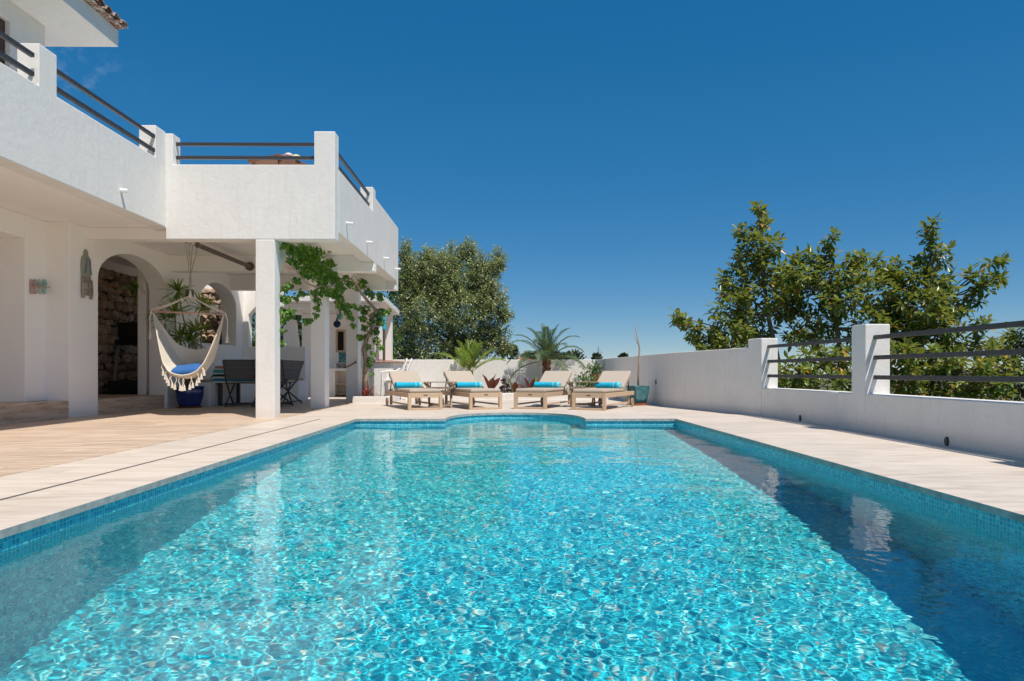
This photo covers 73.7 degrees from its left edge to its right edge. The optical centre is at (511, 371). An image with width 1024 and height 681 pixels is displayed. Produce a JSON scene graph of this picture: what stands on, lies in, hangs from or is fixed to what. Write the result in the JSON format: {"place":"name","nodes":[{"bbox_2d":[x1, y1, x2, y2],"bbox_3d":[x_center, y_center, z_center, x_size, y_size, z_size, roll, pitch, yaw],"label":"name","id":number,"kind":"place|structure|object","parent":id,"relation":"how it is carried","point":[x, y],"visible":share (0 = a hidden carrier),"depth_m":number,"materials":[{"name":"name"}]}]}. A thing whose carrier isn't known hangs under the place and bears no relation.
{"place":"outdoors","nodes":[
{"label":"outdoors","id":0,"kind":"place"},
{"bbox_2d":[0,400,353,476],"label":"terrace floor","id":1,"kind":"structure","parent":0,"point":[28,446],"depth_m":8.33,"materials":[{"name":"beige tile"}]},
{"bbox_2d":[115,274,217,407],"bbox_3d":[-6.785,-0.624,13.603,2.174,2.679,0.927,0,0,12],"label":"potted plant","id":2,"kind":"object","parent":1,"relation":"on","point":[191,398],"visible":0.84,"depth_m":13.50,"materials":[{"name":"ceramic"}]},
{"bbox_2d":[0,0,400,424],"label":"villa","id":3,"kind":"object","parent":1,"relation":"on","point":[75,183],"visible":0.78,"depth_m":10.57,"materials":[{"name":"white paint"}]},
{"bbox_2d":[0,18,4,64],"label":"terrace door","id":4,"kind":"structure","parent":3,"relation":"in","point":[2,23],"depth_m":9.09,"materials":[{"name":"red wood"}]},
{"bbox_2d":[29,279,49,293],"bbox_3d":[-7.182,-1.298,10.401,0.098,0.263,0.353,0,0,0],"label":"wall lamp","id":5,"kind":"object","parent":3,"relation":"attached to","point":[39,286],"visible":1,"depth_m":10.37,"materials":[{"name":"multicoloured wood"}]},
{"bbox_2d":[81,249,93,299],"bbox_3d":[-6.833,-1.581,11.015,0.088,0.802,0.280,0,0,0],"label":"wall mask","id":6,"kind":"object","parent":3,"relation":"attached to","point":[86,283],"depth_m":10.97,"materials":[{"name":"blue paint"}]},
{"bbox_2d":[107,322,137,393],"bbox_3d":[-8.074,-0.293,14.912,0.798,1.502,1.948,0,0,-12],"label":"treadmill","id":7,"kind":"object","parent":3,"relation":"on","point":[127,333],"visible":0.44,"depth_m":14.31,"materials":[{"name":"black plastic"}]},
{"bbox_2d":[149,242,228,390],"bbox_3d":[-5.329,-0.926,11.258,1.313,2.472,0.655,0,0,0],"label":"hammock chair","id":8,"kind":"object","parent":3,"relation":"hanging from","point":[173,354],"visible":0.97,"depth_m":11.25,"materials":[{"name":"white fabric"}]},
{"bbox_2d":[171,363,205,374],"bbox_3d":[-5.348,-0.028,11.307,0.540,0.183,0.400,-4,14,-5],"label":"blue cushion","id":9,"kind":"object","parent":8,"relation":"on","point":[184,369],"visible":0.63,"depth_m":11.14,"materials":[{"name":"fabric"}]},
{"bbox_2d":[208,304,219,312],"bbox_3d":[-7.532,-1.595,17.251,0.300,0.260,0.038,0,0,0],"label":"framed picture","id":10,"kind":"object","parent":3,"relation":"attached to","point":[215,306],"visible":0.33,"depth_m":17.23,"materials":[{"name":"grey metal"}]},
{"bbox_2d":[248,154,308,164],"bbox_3d":[-4.061,-3.092,12.165,0.750,1.216,0.950,0,0,28],"label":"terrace table","id":11,"kind":"object","parent":3,"relation":"on","point":[274,162],"visible":0.23,"depth_m":11.95,"materials":[{"name":"brown wood"}]},
{"bbox_2d":[333,318,340,327],"bbox_3d":[-3.938,-1.667,15.369,0.164,1.346,0.164,0,0,0],"label":"pendant lamp","id":12,"kind":"object","parent":3,"relation":"hanging from","point":[336,323],"visible":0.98,"depth_m":15.32,"materials":[{"name":"blue glass"}]},
{"bbox_2d":[337,311,342,319],"bbox_3d":[-3.921,-1.764,15.569,0.124,1.152,0.124,0,0,0],"label":"pendant lamp","id":13,"kind":"object","parent":3,"relation":"hanging from","point":[339,316],"visible":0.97,"depth_m":15.53,"materials":[{"name":"teal glass"}]},
{"bbox_2d":[218,383,239,405],"bbox_3d":[-5.747,0.295,14.979,1.010,0.842,1.110,0,0,0],"label":"dining table","id":14,"kind":"object","parent":1,"relation":"on","point":[220,394],"visible":0.28,"depth_m":14.52,"materials":[{"name":"grey metal"}]},
{"bbox_2d":[211,366,287,384],"bbox_3d":[-5.747,0.139,14.979,1.280,0.538,1.410,0,0,0],"label":"tablecloth","id":15,"kind":"object","parent":14,"relation":"on","point":[217,376],"visible":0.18,"depth_m":14.39,"materials":[{"name":"fabric"}]},
{"bbox_2d":[222,360,255,406],"bbox_3d":[-5.582,0.239,14.184,0.634,0.977,0.648,0,0,-3],"label":"folding chair","id":16,"kind":"object","parent":1,"relation":"on","point":[238,369],"visible":0.81,"depth_m":13.94,"materials":[{"name":"grey metal"}]},
{"bbox_2d":[252,359,293,406],"bbox_3d":[-4.936,0.239,14.109,0.634,0.977,0.648,0,0,2],"label":"folding chair","id":17,"kind":"object","parent":1,"relation":"on","point":[282,373],"visible":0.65,"depth_m":13.89,"materials":[{"name":"grey metal"}]},
{"bbox_2d":[253,360,293,405],"bbox_3d":[-5.138,0.239,14.700,0.648,0.977,0.634,0,0,10],"label":"folding chair","id":18,"kind":"object","parent":1,"relation":"on","point":[288,364],"visible":0.25,"depth_m":14.82,"materials":[{"name":"grey metal"}]},
{"bbox_2d":[280,361,303,402],"bbox_3d":[-5.093,0.239,15.314,0.648,0.977,0.634,0,0,6],"label":"folding chair","id":19,"kind":"object","parent":1,"relation":"on","point":[296,369],"visible":0.55,"depth_m":15.39,"materials":[{"name":"grey metal"}]},
{"bbox_2d":[336,363,341,367],"bbox_3d":[-5.052,-0.186,19.939,0.150,0.168,0.162,0,0,0],"label":"radio","id":20,"kind":"object","parent":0,"point":[338,365],"visible":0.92,"depth_m":19.88,"materials":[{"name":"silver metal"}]},
{"bbox_2d":[0,396,1023,538],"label":"pool deck","id":21,"kind":"structure","parent":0,"point":[989,483],"depth_m":5.80,"materials":[{"name":"beige stone"}]},
{"bbox_2d":[0,419,318,499],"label":"drain channel","id":22,"kind":"object","parent":21,"relation":"on","point":[135,465],"visible":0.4,"depth_m":5.06,"materials":[{"name":"grey metal"}]},
{"bbox_2d":[283,319,299,346],"bbox_3d":[-6.279,-0.360,19.025,0.750,2.180,0.450,0,0,0],"label":"barbecue","id":23,"kind":"object","parent":21,"relation":"on","point":[291,337],"visible":0.23,"depth_m":18.85,"materials":[{"name":"white paint"}]},
{"bbox_2d":[280,296,408,396],"bbox_3d":[-5.246,-0.645,19.248,4.420,2.750,2.820,0,0,0],"label":"outdoor kitchen","id":24,"kind":"object","parent":21,"relation":"on","point":[337,381],"visible":0.37,"depth_m":19.83,"materials":[{"name":"white paint"}]},
{"bbox_2d":[336,330,345,351],"bbox_3d":[-5.099,-0.921,20.332,0.292,0.673,0.045,0,0,0],"label":"wall mirror","id":25,"kind":"object","parent":24,"relation":"attached to","point":[340,340],"depth_m":20.33,"materials":[{"name":"brown wood"}]},
{"bbox_2d":[382,316,385,360],"bbox_3d":[-3.407,-0.936,18.173,0.095,1.287,0.100,0,0,0],"label":"wind chime","id":26,"kind":"object","parent":24,"relation":"on","point":[384,327],"visible":0.64,"depth_m":18.14,"materials":[{"name":"blue wood"}]},
{"bbox_2d":[352,396,399,402],"bbox_3d":[-3.222,0.647,16.334,0.860,0.166,1.480,0,0,0],"label":"planter box","id":27,"kind":"object","parent":21,"relation":"on","point":[368,399],"visible":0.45,"depth_m":15.60,"materials":[{"name":"white paint"}]},
{"bbox_2d":[279,242,391,394],"bbox_3d":[-3.430,-0.905,13.601,0.754,3.057,5.717,0,0,4],"label":"climbing vine","id":28,"kind":"object","parent":27,"relation":"in","point":[308,258],"visible":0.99,"depth_m":13.14,"materials":[{"name":"green plant"}]},
{"bbox_2d":[359,385,378,395],"bbox_3d":[-3.385,0.476,16.028,0.755,0.383,0.777,0,0,0],"label":"cordyline","id":29,"kind":"object","parent":27,"relation":"in","point":[366,390],"visible":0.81,"depth_m":15.96,"materials":[{"name":"red plant"}]},
{"bbox_2d":[380,358,407,400],"bbox_3d":[-3.001,0.185,17.351,0.682,1.072,0.539,0,0,-12],"label":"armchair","id":30,"kind":"object","parent":21,"relation":"on","point":[398,369],"visible":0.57,"depth_m":17.13,"materials":[{"name":"white plastic"}]},
{"bbox_2d":[385,358,411,399],"bbox_3d":[-2.912,0.185,17.604,0.682,1.072,0.539,0,0,-6],"label":"bar chair","id":31,"kind":"object","parent":21,"relation":"on","point":[387,374],"visible":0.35,"depth_m":17.41,"materials":[{"name":"white plastic"}]},
{"bbox_2d":[386,371,442,409],"bbox_3d":[-2.001,0.349,13.778,0.735,0.740,1.868,0,0,-23],"label":"sun lounger","id":32,"kind":"object","parent":21,"relation":"on","point":[417,394],"visible":0.99,"depth_m":13.41,"materials":[{"name":"brown wood"}]},
{"bbox_2d":[394,382,421,387],"bbox_3d":[-2.102,0.267,13.858,0.553,0.121,0.147,0,0,-26],"label":"rolled towel","id":33,"kind":"object","parent":32,"relation":"on","point":[407,384],"visible":1,"depth_m":13.80,"materials":[{"name":"blue fabric"}]},
{"bbox_2d":[423,382,456,407],"bbox_3d":[-1.446,0.463,13.736,0.670,0.528,0.405,0,0,-2],"label":"side table","id":34,"kind":"object","parent":21,"relation":"on","point":[428,385],"visible":0.84,"depth_m":13.58,"materials":[{"name":"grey wood"}]},
{"bbox_2d":[440,371,501,409],"bbox_3d":[-0.863,0.349,13.947,0.735,0.740,1.868,0,0,-23],"label":"sun lounger","id":35,"kind":"object","parent":21,"relation":"on","point":[461,376],"visible":0.75,"depth_m":13.45,"materials":[{"name":"beige fabric"}]},
{"bbox_2d":[455,382,481,387],"bbox_3d":[-0.889,0.267,14.059,0.553,0.121,0.147,0,0,-21],"label":"rolled towel","id":36,"kind":"object","parent":35,"relation":"on","point":[468,385],"visible":1,"depth_m":14.00,"materials":[{"name":"blue fabric"}]},
{"bbox_2d":[382,360,594,390],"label":"garden wall","id":37,"kind":"structure","parent":21,"relation":"on","point":[430,370],"depth_m":20.90,"materials":[{"name":"white paint"}]},
{"bbox_2d":[0,415,1023,551],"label":"pool","id":38,"kind":"structure","parent":21,"relation":"in","point":[20,538],"depth_m":4.92,"materials":[{"name":"tile"}]},
{"bbox_2d":[0,418,1023,680],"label":"water","id":39,"kind":"structure","parent":38,"relation":"in","point":[514,550],"depth_m":2.80,"materials":[{"name":"blue liquid"}]},
{"bbox_2d":[421,391,618,399],"bbox_3d":[0.129,0.641,19.299,5.290,0.177,3.195,0,0,0],"label":"planter bed","id":40,"kind":"object","parent":21,"relation":"on","point":[508,396],"visible":0.23,"depth_m":17.70,"materials":[{"name":"white paint"}]},
{"bbox_2d":[435,339,505,373],"bbox_3d":[-1.339,-0.185,20.111,1.649,1.622,1.956,0,0,-43],"label":"areca palm","id":41,"kind":"object","parent":40,"relation":"on","point":[468,359],"visible":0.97,"depth_m":19.97,"materials":[{"name":"green plant"}]},
{"bbox_2d":[482,374,513,387],"bbox_3d":[-0.538,0.309,18.193,0.944,0.562,0.755,0,0,-31],"label":"banana plant","id":42,"kind":"object","parent":40,"relation":"on","point":[491,383],"visible":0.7,"depth_m":18.19,"materials":[{"name":"red plant"}]},
{"bbox_2d":[498,378,510,392],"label":"purple rosette plant","id":43,"kind":"object","parent":40,"relation":"on","point":[503,386],"visible":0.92,"depth_m":17.93,"materials":[{"name":"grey plant"}]},
{"bbox_2d":[507,376,518,392],"bbox_3d":[0.099,0.339,18.391,0.604,0.502,0.622,0,0,-36],"label":"banana plant","id":44,"kind":"object","parent":40,"relation":"on","point":[515,385],"visible":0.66,"depth_m":18.42,"materials":[{"name":"red plant"}]},
{"bbox_2d":[517,377,536,387],"bbox_3d":[0.563,0.363,18.535,0.885,0.453,0.847,0,0,0],"label":"banana plant","id":45,"kind":"object","parent":40,"relation":"on","point":[531,385],"visible":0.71,"depth_m":18.32,"materials":[{"name":"red plant"}]},
{"bbox_2d":[506,323,586,382],"bbox_3d":[1.031,-0.422,20.319,2.420,2.088,2.536,0,0,0],"label":"feather palm","id":46,"kind":"object","parent":40,"relation":"on","point":[547,349],"visible":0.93,"depth_m":20.11,"materials":[{"name":"green plant"}]},
{"bbox_2d":[570,369,599,386],"bbox_3d":[2.035,0.274,18.602,1.315,0.825,0.940,0,0,0],"label":"flowering shrub","id":47,"kind":"object","parent":40,"relation":"on","point":[584,378],"visible":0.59,"depth_m":18.52,"materials":[{"name":"green plant"}]},
{"bbox_2d":[579,360,602,382],"bbox_3d":[2.314,0.123,19.586,0.696,0.954,0.517,0,0,-14],"label":"flowering shrub","id":48,"kind":"object","parent":40,"relation":"on","point":[595,370],"visible":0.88,"depth_m":19.55,"materials":[{"name":"green plant"}]},
{"bbox_2d":[514,371,573,408],"bbox_3d":[0.705,0.349,14.038,0.735,0.740,1.868,0,0,23],"label":"sun lounger","id":49,"kind":"object","parent":21,"relation":"on","point":[562,377],"visible":0.85,"depth_m":13.67,"materials":[{"name":"beige fabric"}]},
{"bbox_2d":[534,382,560,387],"bbox_3d":[0.735,0.267,14.160,0.553,0.121,0.147,0,0,21],"label":"rolled towel","id":50,"kind":"object","parent":49,"relation":"on","point":[547,384],"visible":1,"depth_m":14.10,"materials":[{"name":"blue fabric"}]},
{"bbox_2d":[566,381,599,406],"bbox_3d":[1.447,0.463,13.960,0.670,0.528,0.405,0,0,3],"label":"side table","id":51,"kind":"object","parent":21,"relation":"on","point":[572,388],"visible":0.66,"depth_m":13.82,"materials":[{"name":"grey wood"}]},
{"bbox_2d":[572,371,633,410],"bbox_3d":[1.852,0.349,13.639,0.735,0.740,1.868,0,0,27],"label":"sun lounger","id":52,"kind":"object","parent":21,"relation":"on","point":[622,377],"visible":0.99,"depth_m":13.39,"materials":[{"name":"beige fabric"}]},
{"bbox_2d":[594,382,621,387],"bbox_3d":[1.925,0.267,13.719,0.553,0.121,0.147,0,0,30],"label":"rolled towel","id":53,"kind":"object","parent":52,"relation":"on","point":[608,385],"visible":0.94,"depth_m":13.66,"materials":[{"name":"blue fabric"}]},
{"bbox_2d":[626,322,649,405],"bbox_3d":[2.721,-0.200,14.742,0.416,1.840,0.416,0,0,-25],"label":"potted plant","id":54,"kind":"object","parent":21,"relation":"on","point":[640,395],"visible":0.88,"depth_m":14.60,"materials":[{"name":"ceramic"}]},
{"bbox_2d":[45,0,1023,373],"label":"sky","id":55,"kind":"structure","parent":0,"point":[613,150],"materials":[{"name":"blue"}]},
{"bbox_2d":[595,320,1023,458],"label":"boundary wall","id":56,"kind":"structure","parent":0,"point":[740,380],"depth_m":8.37,"materials":[{"name":"white paint"}]},
{"bbox_2d":[944,437,948,445],"bbox_3d":[4.196,0.670,6.594,0.020,0.090,0.056,0,0,0],"label":"wall light","id":57,"kind":"object","parent":56,"relation":"attached to","point":[946,441],"visible":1,"depth_m":6.58,"materials":[{"name":"grey metal"}]},
{"bbox_2d":[784,374,1023,401],"bbox_3d":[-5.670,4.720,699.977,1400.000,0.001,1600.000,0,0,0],"label":"ground","id":58,"kind":"structure","parent":0,"point":[831,385],"depth_m":205.69,"materials":[{"name":"green plant"}]},
{"bbox_2d":[252,262,403,359],"bbox_3d":[-6.822,0.150,23.538,6.363,8.944,2.435,0,0,-15],"label":"hedge tree","id":59,"kind":"object","parent":58,"relation":"on","point":[299,318],"visible":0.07,"depth_m":23.38,"materials":[{"name":"green plant"}]},
{"bbox_2d":[385,235,515,359],"bbox_3d":[-2.522,-0.339,26.467,5.433,9.929,3.547,0,0,0],"label":"olive tree","id":60,"kind":"object","parent":58,"relation":"on","point":[440,287],"visible":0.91,"depth_m":26.12,"materials":[{"name":"green plant"}]},
{"bbox_2d":[507,345,519,359],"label":"tree","id":61,"kind":"object","parent":58,"relation":"on","point":[516,351],"visible":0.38,"depth_m":117.79,"materials":[{"name":"green plant"}]},
{"bbox_2d":[520,351,535,359],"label":"tree","id":62,"kind":"object","parent":58,"relation":"on","point":[532,353],"visible":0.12,"depth_m":120.75,"materials":[{"name":"green plant"}]},
{"bbox_2d":[550,349,560,358],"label":"tree","id":63,"kind":"object","parent":58,"relation":"on","point":[555,354],"visible":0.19,"depth_m":126.62,"materials":[{"name":"green plant"}]},
{"bbox_2d":[566,349,586,359],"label":"tree","id":64,"kind":"object","parent":58,"relation":"on","point":[576,353],"visible":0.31,"depth_m":132.76,"materials":[{"name":"green plant"}]},
{"bbox_2d":[591,352,602,359],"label":"tree","id":65,"kind":"object","parent":58,"relation":"on","point":[596,356],"visible":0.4,"depth_m":135.66,"materials":[{"name":"green plant"}]},
{"bbox_2d":[618,352,628,356],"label":"tree","id":66,"kind":"object","parent":58,"relation":"on","point":[624,354],"visible":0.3,"depth_m":138.77,"materials":[{"name":"green plant"}]},
{"bbox_2d":[667,200,803,386],"bbox_3d":[4.922,0.410,15.080,2.601,8.423,2.638,0,0,35],"label":"rubber tree","id":67,"kind":"object","parent":58,"relation":"on","point":[739,325],"visible":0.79,"depth_m":14.91,"materials":[{"name":"green plant"}]},
{"bbox_2d":[766,226,918,391],"bbox_3d":[6.852,0.755,14.353,3.920,7.735,2.627,0,0,0],"label":"rubber tree","id":68,"kind":"object","parent":58,"relation":"on","point":[831,298],"visible":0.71,"depth_m":14.49,"materials":[{"name":"green plant"}]},
{"bbox_2d":[874,213,1023,400],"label":"rubber tree","id":69,"kind":"object","parent":58,"relation":"on","point":[944,307],"visible":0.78,"depth_m":14.04,"materials":[{"name":"green plant"}]},
{"bbox_2d":[995,327,1023,401],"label":"dark bush","id":70,"kind":"object","parent":58,"relation":"on","point":[1019,345],"visible":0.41,"depth_m":13.72,"materials":[{"name":"green plant"}]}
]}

